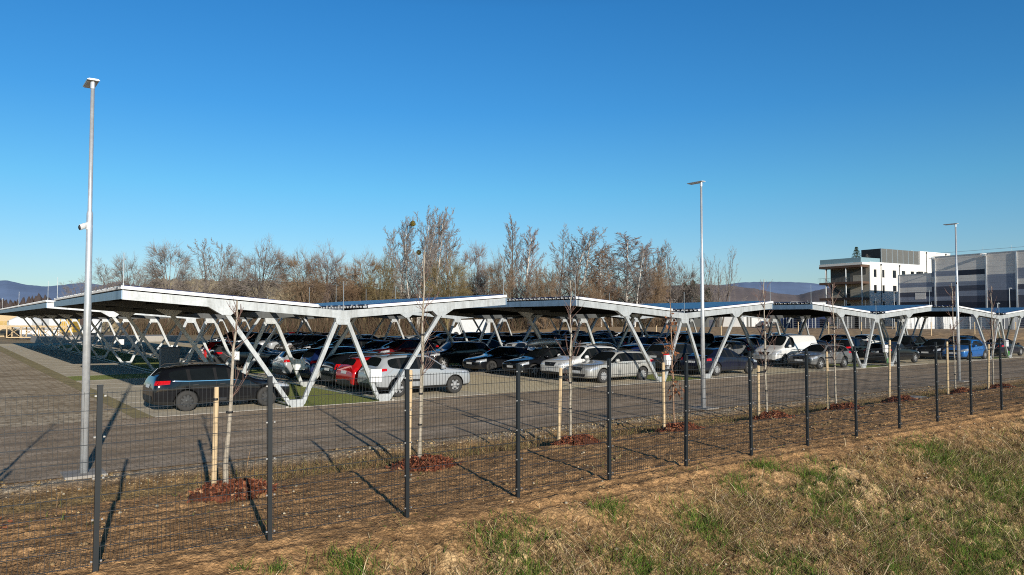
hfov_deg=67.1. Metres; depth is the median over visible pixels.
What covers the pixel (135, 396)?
bay markings
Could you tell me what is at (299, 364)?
charging box
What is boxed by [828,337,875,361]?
parked car
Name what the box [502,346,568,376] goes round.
parked car
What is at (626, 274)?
bare tree
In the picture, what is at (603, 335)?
parked car
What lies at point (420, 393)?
sapling
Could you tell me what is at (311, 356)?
parked car
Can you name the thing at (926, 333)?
ploughed ground
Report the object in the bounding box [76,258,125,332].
bare tree
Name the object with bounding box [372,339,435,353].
parked car
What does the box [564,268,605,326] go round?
bare tree
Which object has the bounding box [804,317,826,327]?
container
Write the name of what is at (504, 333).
parked car
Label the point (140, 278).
bare tree
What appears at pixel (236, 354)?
charging box
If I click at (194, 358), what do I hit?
parking bay
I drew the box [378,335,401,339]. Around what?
parked car
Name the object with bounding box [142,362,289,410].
parked car
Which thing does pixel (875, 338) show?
parked car
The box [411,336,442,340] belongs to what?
parked car
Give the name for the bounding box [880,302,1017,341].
solar carport
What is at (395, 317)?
solar carport
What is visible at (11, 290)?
hills
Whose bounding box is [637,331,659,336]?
parked car
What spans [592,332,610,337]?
parked car
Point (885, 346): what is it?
charging box
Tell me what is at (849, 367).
kerb
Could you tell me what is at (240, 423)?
road
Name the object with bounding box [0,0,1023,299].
sky
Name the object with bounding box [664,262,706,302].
bare tree
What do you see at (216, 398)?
wooden stake
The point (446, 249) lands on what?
bare tree
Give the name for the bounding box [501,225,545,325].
bare tree
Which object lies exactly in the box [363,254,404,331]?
bare tree
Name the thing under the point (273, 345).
parked car
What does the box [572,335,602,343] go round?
parked car
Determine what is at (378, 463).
dry grass
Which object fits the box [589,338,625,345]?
parked car
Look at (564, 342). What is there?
parked car
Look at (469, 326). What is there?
white camper
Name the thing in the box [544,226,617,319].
bare tree
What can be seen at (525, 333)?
parked car
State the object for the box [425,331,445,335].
parked car
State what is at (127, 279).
bare tree
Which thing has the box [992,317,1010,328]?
door
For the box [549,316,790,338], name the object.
solar carport
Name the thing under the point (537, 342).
roof box
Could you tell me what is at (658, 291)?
bare tree
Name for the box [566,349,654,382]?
parked car
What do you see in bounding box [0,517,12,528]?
bark mulch
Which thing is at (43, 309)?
solar carport
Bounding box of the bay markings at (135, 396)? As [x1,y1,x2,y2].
[77,378,250,409]
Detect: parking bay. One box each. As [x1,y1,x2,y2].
[1,345,147,375]
[78,378,284,416]
[95,344,271,369]
[172,343,282,350]
[252,373,484,399]
[448,365,650,386]
[656,368,753,377]
[758,363,852,370]
[851,361,922,365]
[921,357,984,360]
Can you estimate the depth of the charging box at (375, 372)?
27.29 m
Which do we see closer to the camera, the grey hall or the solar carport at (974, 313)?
the solar carport at (974, 313)
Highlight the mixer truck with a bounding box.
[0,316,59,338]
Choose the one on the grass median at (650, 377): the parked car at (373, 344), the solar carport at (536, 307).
the solar carport at (536, 307)
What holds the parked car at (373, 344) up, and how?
on the parking bay at (190, 344)
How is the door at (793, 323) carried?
in the container at (793, 322)
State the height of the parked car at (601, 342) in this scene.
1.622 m
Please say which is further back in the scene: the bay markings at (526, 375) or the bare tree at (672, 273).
the bare tree at (672, 273)
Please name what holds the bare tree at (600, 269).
on the ploughed ground at (926, 333)
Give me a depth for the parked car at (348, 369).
30.85 m
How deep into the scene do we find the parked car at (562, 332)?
94.25 m
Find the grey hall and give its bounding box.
[667,317,721,326]
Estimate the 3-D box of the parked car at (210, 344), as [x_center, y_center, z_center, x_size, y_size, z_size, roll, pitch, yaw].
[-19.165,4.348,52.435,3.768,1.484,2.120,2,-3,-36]
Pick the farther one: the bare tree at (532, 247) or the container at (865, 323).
the bare tree at (532, 247)
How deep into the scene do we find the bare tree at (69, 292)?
185.39 m
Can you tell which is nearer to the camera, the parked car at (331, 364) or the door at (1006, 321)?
the parked car at (331, 364)
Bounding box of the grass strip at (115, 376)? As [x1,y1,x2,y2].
[66,369,272,380]
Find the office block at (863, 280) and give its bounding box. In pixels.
[819,248,949,325]
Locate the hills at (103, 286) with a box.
[92,281,134,290]
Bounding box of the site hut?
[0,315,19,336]
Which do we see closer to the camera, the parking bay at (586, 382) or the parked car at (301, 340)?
the parking bay at (586, 382)
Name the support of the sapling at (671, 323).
on the ground at (305, 542)
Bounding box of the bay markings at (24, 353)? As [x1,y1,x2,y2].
[16,345,122,373]
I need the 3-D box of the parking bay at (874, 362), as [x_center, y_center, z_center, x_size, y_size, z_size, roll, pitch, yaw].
[20.712,5.272,56.669,4.100,0.001,17.000,2,-3,-36]
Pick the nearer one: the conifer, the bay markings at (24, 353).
the bay markings at (24, 353)
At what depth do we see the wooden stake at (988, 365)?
31.30 m
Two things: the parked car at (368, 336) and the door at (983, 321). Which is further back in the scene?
the door at (983, 321)
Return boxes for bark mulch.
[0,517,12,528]
[179,476,288,502]
[385,453,463,472]
[547,434,599,445]
[657,421,703,431]
[752,410,794,419]
[822,402,863,409]
[879,395,919,402]
[944,387,974,394]
[983,384,1019,389]
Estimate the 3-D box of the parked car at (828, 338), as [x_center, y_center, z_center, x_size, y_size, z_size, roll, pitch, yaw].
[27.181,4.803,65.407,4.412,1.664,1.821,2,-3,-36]
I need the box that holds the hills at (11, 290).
[0,280,100,303]
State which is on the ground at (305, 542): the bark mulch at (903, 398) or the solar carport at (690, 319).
the bark mulch at (903, 398)
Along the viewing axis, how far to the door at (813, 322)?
125.12 m
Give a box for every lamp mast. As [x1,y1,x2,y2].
[60,78,107,479]
[687,181,716,409]
[943,223,967,381]
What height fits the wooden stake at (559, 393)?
1.900 m
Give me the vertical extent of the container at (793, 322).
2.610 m
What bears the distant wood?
on the land
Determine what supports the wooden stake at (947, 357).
on the ground at (305, 542)
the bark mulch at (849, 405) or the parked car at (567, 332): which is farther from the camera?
the parked car at (567, 332)
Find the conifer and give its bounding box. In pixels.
[686,280,700,301]
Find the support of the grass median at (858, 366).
on the pavement
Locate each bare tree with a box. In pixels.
[58,276,84,296]
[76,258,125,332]
[104,252,147,286]
[127,269,153,286]
[129,239,197,323]
[171,259,201,291]
[187,237,236,293]
[219,243,257,295]
[220,234,298,326]
[272,244,330,302]
[299,238,358,328]
[334,262,362,300]
[340,251,390,331]
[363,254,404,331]
[376,220,417,332]
[385,205,447,328]
[413,207,463,328]
[421,252,474,329]
[427,222,474,326]
[458,241,489,295]
[471,264,499,298]
[483,245,518,298]
[499,212,525,325]
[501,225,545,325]
[520,261,563,328]
[536,224,588,326]
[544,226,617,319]
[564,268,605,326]
[582,231,665,326]
[582,248,628,326]
[587,244,630,326]
[619,246,659,326]
[632,239,655,326]
[638,244,668,326]
[640,262,670,326]
[648,241,694,302]
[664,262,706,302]
[696,246,746,326]
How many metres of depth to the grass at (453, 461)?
14.18 m
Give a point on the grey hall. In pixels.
(708, 322)
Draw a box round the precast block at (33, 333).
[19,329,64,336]
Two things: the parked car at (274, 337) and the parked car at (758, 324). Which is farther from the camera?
the parked car at (758, 324)
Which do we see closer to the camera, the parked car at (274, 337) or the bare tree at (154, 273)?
the parked car at (274, 337)
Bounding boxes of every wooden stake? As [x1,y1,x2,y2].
[211,387,226,485]
[409,370,419,458]
[557,368,570,440]
[661,362,671,429]
[756,365,765,416]
[825,351,832,408]
[888,340,892,395]
[946,342,952,393]
[987,344,992,388]
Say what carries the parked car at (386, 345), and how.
on the parking bay at (190, 344)
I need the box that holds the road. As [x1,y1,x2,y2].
[0,357,1023,483]
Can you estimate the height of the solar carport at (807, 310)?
4.887 m
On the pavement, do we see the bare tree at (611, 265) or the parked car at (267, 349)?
the parked car at (267, 349)
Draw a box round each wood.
[195,266,730,328]
[724,285,829,320]
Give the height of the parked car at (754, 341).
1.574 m
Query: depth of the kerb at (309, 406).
27.83 m
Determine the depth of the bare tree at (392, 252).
160.50 m
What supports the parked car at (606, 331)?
on the parking bay
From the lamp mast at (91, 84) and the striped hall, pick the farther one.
the striped hall
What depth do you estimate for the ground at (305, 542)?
12.95 m
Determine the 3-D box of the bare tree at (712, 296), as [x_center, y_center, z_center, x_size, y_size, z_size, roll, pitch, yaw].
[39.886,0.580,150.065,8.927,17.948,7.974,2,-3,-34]
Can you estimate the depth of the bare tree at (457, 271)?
149.32 m
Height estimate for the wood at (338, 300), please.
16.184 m
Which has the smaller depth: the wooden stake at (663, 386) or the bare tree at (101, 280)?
the wooden stake at (663, 386)
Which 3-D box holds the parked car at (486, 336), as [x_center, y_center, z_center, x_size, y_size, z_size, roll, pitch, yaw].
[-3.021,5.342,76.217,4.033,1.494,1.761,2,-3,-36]
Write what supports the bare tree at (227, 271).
on the land
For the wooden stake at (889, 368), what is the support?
on the ground at (305, 542)
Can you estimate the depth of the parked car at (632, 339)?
67.11 m
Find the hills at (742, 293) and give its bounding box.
[667,284,830,323]
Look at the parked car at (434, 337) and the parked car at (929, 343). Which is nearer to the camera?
the parked car at (929, 343)
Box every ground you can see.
[0,377,1023,574]
[438,323,1023,346]
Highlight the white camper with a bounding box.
[452,319,489,333]
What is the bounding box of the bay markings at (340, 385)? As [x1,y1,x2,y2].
[273,376,440,394]
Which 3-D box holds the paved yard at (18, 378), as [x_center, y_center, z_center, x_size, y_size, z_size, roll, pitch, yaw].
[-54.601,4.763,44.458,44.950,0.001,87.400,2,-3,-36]
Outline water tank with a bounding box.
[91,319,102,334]
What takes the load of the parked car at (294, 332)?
on the parking bay
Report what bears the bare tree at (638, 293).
on the ploughed ground at (926, 333)
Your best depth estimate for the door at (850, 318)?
121.30 m
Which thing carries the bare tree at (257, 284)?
on the land
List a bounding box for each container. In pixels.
[781,318,800,327]
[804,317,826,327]
[837,316,858,328]
[859,317,884,328]
[901,317,940,328]
[940,317,979,328]
[969,317,990,328]
[991,317,1017,329]
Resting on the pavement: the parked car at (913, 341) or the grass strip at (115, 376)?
the grass strip at (115, 376)
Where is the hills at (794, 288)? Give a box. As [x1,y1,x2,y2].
[725,282,828,294]
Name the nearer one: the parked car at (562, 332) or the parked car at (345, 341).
the parked car at (345, 341)
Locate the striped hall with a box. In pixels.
[898,247,1023,327]
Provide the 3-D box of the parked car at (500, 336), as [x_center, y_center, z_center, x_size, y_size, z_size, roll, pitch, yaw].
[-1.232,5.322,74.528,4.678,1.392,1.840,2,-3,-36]
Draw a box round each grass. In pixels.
[2,378,1023,514]
[11,389,1017,528]
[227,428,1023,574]
[264,406,1023,574]
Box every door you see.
[782,318,795,326]
[804,318,817,327]
[838,316,852,327]
[846,273,849,281]
[860,317,875,327]
[971,317,988,328]
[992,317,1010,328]
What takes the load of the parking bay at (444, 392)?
on the pavement
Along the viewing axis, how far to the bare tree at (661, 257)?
155.84 m
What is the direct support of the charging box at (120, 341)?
attached to the solar carport at (43, 309)
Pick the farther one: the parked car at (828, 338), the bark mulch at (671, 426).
the parked car at (828, 338)
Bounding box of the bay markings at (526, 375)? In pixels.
[459,365,615,382]
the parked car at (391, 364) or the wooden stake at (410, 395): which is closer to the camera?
the wooden stake at (410, 395)
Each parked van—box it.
[661,333,715,349]
[753,334,816,365]
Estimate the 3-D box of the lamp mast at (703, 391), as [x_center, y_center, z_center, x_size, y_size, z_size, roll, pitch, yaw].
[6.235,0.367,25.562,0.700,7.806,0.870,2,-3,-36]
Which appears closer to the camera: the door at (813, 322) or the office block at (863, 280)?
the door at (813, 322)
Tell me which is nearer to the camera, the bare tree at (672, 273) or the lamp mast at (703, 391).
the lamp mast at (703, 391)
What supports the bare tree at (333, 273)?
on the ploughed ground at (926, 333)
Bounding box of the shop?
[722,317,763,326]
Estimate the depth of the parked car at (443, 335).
81.62 m
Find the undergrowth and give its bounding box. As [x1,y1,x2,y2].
[114,268,729,334]
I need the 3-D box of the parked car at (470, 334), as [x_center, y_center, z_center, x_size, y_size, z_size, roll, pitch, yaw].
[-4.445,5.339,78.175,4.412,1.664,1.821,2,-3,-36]
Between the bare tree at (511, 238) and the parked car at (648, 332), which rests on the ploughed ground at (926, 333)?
the bare tree at (511, 238)
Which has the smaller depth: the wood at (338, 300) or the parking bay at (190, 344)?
the parking bay at (190, 344)
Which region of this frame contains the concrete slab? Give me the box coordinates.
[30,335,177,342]
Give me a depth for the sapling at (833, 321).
24.47 m
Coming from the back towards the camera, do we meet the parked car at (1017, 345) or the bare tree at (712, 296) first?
the bare tree at (712, 296)
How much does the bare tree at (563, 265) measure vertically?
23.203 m
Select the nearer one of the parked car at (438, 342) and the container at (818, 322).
the parked car at (438, 342)
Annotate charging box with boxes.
[118,339,123,344]
[230,352,238,360]
[294,359,304,369]
[369,369,381,381]
[664,355,670,364]
[883,345,887,351]
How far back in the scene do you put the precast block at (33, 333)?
117.11 m
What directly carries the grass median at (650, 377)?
on the pavement
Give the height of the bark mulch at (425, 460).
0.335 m
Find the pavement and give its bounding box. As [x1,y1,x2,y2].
[0,341,1023,417]
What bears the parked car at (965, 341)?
on the parking bay at (964, 359)
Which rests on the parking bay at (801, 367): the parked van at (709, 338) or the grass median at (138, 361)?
the parked van at (709, 338)
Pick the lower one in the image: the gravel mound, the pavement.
the pavement
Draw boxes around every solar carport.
[0,281,309,370]
[54,256,506,406]
[192,296,502,345]
[395,287,772,381]
[424,315,667,343]
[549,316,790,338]
[609,291,931,367]
[778,293,1023,358]
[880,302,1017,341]
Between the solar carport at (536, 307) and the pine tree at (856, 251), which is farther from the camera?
the pine tree at (856, 251)
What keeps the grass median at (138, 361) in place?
on the pavement
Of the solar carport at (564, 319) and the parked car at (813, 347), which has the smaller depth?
the parked car at (813, 347)
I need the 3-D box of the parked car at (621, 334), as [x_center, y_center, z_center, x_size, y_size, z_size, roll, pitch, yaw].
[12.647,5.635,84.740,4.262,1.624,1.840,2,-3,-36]
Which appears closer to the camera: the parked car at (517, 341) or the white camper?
the parked car at (517, 341)
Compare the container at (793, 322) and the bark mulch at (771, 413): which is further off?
the container at (793, 322)
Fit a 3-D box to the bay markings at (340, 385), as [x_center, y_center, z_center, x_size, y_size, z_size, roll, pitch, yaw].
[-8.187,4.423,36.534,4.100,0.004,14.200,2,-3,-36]
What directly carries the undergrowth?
on the land
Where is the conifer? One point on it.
(692, 291)
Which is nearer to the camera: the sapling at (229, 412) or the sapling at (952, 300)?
the sapling at (229, 412)
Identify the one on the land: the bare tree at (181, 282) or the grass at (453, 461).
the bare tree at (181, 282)
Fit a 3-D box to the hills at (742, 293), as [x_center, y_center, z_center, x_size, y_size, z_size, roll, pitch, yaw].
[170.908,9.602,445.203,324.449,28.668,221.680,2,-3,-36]
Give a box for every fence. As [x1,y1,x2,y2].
[0,339,1023,574]
[848,317,1023,329]
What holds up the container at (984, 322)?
on the ploughed ground at (926, 333)
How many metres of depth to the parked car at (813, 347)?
46.32 m
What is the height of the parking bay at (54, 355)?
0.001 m
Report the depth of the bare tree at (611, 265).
155.02 m
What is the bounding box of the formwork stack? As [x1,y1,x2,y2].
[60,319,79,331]
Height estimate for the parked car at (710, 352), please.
1.422 m
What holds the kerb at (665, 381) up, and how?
on the pavement
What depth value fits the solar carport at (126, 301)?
28.25 m
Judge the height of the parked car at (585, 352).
1.672 m
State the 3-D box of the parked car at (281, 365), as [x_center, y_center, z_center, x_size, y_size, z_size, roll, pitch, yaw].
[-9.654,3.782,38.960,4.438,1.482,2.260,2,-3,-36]
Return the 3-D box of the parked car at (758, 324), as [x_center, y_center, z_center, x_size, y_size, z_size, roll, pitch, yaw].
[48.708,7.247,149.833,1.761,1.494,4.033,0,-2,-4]
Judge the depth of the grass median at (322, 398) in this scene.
28.73 m
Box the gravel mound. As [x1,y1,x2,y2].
[102,278,568,331]
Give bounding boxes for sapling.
[222,296,253,483]
[413,252,441,456]
[555,281,582,434]
[656,294,683,422]
[751,279,776,411]
[819,282,843,403]
[945,283,963,389]
[982,286,1009,384]
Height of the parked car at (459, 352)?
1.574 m
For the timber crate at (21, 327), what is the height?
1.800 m
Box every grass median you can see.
[45,345,180,371]
[253,375,376,405]
[627,374,699,380]
[776,362,881,367]
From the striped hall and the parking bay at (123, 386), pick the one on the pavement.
the parking bay at (123, 386)
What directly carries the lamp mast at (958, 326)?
on the ground at (305, 542)
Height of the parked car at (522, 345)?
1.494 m
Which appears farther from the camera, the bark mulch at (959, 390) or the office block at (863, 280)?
the office block at (863, 280)
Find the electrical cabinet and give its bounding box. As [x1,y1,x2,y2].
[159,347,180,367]
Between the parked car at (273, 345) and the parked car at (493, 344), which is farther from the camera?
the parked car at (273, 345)
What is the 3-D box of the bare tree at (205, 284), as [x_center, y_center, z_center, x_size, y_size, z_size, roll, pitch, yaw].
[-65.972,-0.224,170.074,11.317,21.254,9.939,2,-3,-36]
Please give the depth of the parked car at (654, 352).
42.05 m
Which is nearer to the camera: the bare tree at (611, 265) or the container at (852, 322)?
the container at (852, 322)
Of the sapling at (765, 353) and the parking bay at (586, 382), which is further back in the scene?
the parking bay at (586, 382)
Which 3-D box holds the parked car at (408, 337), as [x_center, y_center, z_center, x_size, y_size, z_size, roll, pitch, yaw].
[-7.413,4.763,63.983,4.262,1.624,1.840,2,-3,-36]
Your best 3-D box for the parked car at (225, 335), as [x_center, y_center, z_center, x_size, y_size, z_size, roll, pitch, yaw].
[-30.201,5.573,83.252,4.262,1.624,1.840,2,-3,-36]
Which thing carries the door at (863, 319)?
in the container at (865, 323)
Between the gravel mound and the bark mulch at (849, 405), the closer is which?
the bark mulch at (849, 405)
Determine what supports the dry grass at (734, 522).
on the ground at (305, 542)
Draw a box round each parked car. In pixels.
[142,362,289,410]
[198,341,232,361]
[206,343,279,366]
[210,332,232,340]
[216,332,256,340]
[236,332,274,342]
[236,343,282,365]
[258,334,284,344]
[266,334,306,350]
[272,348,310,378]
[279,334,326,350]
[285,331,302,333]
[297,338,338,348]
[298,345,363,383]
[316,337,358,347]
[320,351,380,387]
[336,353,386,390]
[344,338,377,346]
[349,334,377,338]
[358,352,469,396]
[360,340,391,350]
[367,341,393,351]
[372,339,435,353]
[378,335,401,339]
[386,337,400,340]
[400,335,420,338]
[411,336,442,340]
[424,341,490,366]
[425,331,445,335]
[431,339,445,346]
[436,333,458,338]
[443,337,477,343]
[457,332,485,336]
[463,346,529,372]
[470,339,504,348]
[473,334,495,338]
[491,332,512,335]
[492,335,506,340]
[501,335,524,344]
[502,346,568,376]
[505,336,533,345]
[514,341,528,348]
[519,332,541,335]
[527,338,569,350]
[528,334,563,340]
[540,344,616,379]
[551,330,568,334]
[563,330,585,334]
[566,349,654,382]
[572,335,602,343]
[574,341,616,347]
[583,333,609,337]
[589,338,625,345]
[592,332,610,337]
[595,330,615,332]
[614,331,637,337]
[616,336,634,344]
[619,344,669,368]
[627,336,664,344]
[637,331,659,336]
[646,342,693,372]
[680,347,757,375]
[705,341,751,356]
[714,336,732,340]
[730,335,751,338]
[730,337,763,357]
[755,321,767,326]
[789,343,851,368]
[816,340,827,343]
[819,334,851,342]
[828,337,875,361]
[854,334,884,343]
[863,341,919,363]
[885,334,926,356]
[915,338,956,358]
[942,339,986,359]
[949,334,978,339]
[985,338,1022,356]
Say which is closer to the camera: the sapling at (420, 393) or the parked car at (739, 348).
the sapling at (420, 393)
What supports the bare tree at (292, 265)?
on the ploughed ground at (926, 333)
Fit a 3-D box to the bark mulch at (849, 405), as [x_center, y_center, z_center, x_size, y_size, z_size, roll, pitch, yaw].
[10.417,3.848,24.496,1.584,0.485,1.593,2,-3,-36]
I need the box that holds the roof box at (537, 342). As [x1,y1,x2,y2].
[526,339,561,346]
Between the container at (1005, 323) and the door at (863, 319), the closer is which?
the container at (1005, 323)
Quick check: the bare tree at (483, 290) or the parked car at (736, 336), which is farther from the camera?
the bare tree at (483, 290)
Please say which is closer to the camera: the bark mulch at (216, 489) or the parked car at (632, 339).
the bark mulch at (216, 489)
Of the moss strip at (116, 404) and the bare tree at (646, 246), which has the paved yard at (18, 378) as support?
the moss strip at (116, 404)
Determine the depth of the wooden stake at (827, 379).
24.21 m
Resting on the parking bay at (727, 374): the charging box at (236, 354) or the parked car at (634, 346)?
the parked car at (634, 346)
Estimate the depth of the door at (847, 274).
177.62 m
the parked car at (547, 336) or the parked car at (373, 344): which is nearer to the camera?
the parked car at (373, 344)
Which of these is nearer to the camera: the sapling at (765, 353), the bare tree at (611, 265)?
the sapling at (765, 353)
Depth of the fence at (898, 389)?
12.33 m
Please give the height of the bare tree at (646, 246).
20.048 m
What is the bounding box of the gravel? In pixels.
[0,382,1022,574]
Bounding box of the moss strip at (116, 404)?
[0,346,152,417]
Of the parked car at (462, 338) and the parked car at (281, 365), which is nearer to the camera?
the parked car at (281, 365)
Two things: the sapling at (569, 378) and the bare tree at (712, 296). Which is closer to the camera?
the sapling at (569, 378)
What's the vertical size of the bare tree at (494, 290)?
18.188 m
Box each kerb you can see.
[43,344,271,374]
[156,373,482,416]
[500,368,756,386]
[752,358,914,370]
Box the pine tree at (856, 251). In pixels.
[851,247,860,257]
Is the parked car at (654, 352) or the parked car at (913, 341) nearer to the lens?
the parked car at (654, 352)
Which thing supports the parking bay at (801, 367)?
on the pavement
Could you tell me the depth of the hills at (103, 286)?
1421.20 m
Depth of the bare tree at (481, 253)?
165.01 m
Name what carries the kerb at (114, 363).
on the pavement
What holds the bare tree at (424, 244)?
on the ploughed ground at (926, 333)
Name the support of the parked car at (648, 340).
on the parking bay at (801, 367)
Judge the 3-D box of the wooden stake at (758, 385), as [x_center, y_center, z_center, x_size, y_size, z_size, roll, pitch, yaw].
[7.207,3.090,22.272,0.406,1.700,0.092,-1,0,-36]
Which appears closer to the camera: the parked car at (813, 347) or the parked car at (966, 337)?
the parked car at (813, 347)
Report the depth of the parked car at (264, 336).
76.83 m
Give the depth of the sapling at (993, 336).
31.64 m
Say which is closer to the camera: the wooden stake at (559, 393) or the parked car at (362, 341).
the wooden stake at (559, 393)
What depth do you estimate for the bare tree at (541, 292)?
150.06 m
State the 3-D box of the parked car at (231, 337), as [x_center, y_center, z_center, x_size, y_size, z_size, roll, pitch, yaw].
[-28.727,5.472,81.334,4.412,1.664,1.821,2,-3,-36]
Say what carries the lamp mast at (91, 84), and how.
on the ground at (305, 542)
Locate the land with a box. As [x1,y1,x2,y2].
[0,325,419,343]
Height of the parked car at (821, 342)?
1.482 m
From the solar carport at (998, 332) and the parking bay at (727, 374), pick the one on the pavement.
the parking bay at (727, 374)
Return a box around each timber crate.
[6,325,41,337]
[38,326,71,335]
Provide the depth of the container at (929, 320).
116.58 m
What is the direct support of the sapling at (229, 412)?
on the ground at (305, 542)
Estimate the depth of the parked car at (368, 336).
73.94 m
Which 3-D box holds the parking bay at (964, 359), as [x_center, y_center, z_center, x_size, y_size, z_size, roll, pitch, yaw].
[28.451,5.511,62.360,4.100,0.001,17.000,2,-3,-36]
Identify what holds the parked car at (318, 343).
on the parking bay at (190, 344)
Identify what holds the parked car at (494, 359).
on the parking bay at (586, 382)
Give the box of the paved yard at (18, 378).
[0,351,146,427]
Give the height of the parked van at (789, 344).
1.930 m
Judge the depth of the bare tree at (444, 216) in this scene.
159.28 m
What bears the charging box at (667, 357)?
attached to the solar carport at (536, 307)
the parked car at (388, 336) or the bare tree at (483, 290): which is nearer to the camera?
the parked car at (388, 336)
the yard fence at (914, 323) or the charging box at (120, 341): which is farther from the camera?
the yard fence at (914, 323)
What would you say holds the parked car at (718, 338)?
on the parking bay at (874, 362)
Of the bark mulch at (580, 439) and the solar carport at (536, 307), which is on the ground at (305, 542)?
the bark mulch at (580, 439)
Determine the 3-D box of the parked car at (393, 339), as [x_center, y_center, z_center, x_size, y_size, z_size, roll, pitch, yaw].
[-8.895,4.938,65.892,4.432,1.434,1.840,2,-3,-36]
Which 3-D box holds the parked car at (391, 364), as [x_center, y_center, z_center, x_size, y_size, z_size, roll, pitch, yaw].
[-3.801,3.353,30.427,4.238,1.622,2.260,2,-3,-36]
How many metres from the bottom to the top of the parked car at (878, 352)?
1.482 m
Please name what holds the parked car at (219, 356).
on the parking bay at (194, 358)
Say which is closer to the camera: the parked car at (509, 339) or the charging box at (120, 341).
the charging box at (120, 341)
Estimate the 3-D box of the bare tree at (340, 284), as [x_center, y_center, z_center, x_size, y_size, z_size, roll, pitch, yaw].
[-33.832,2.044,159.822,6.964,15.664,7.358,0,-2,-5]

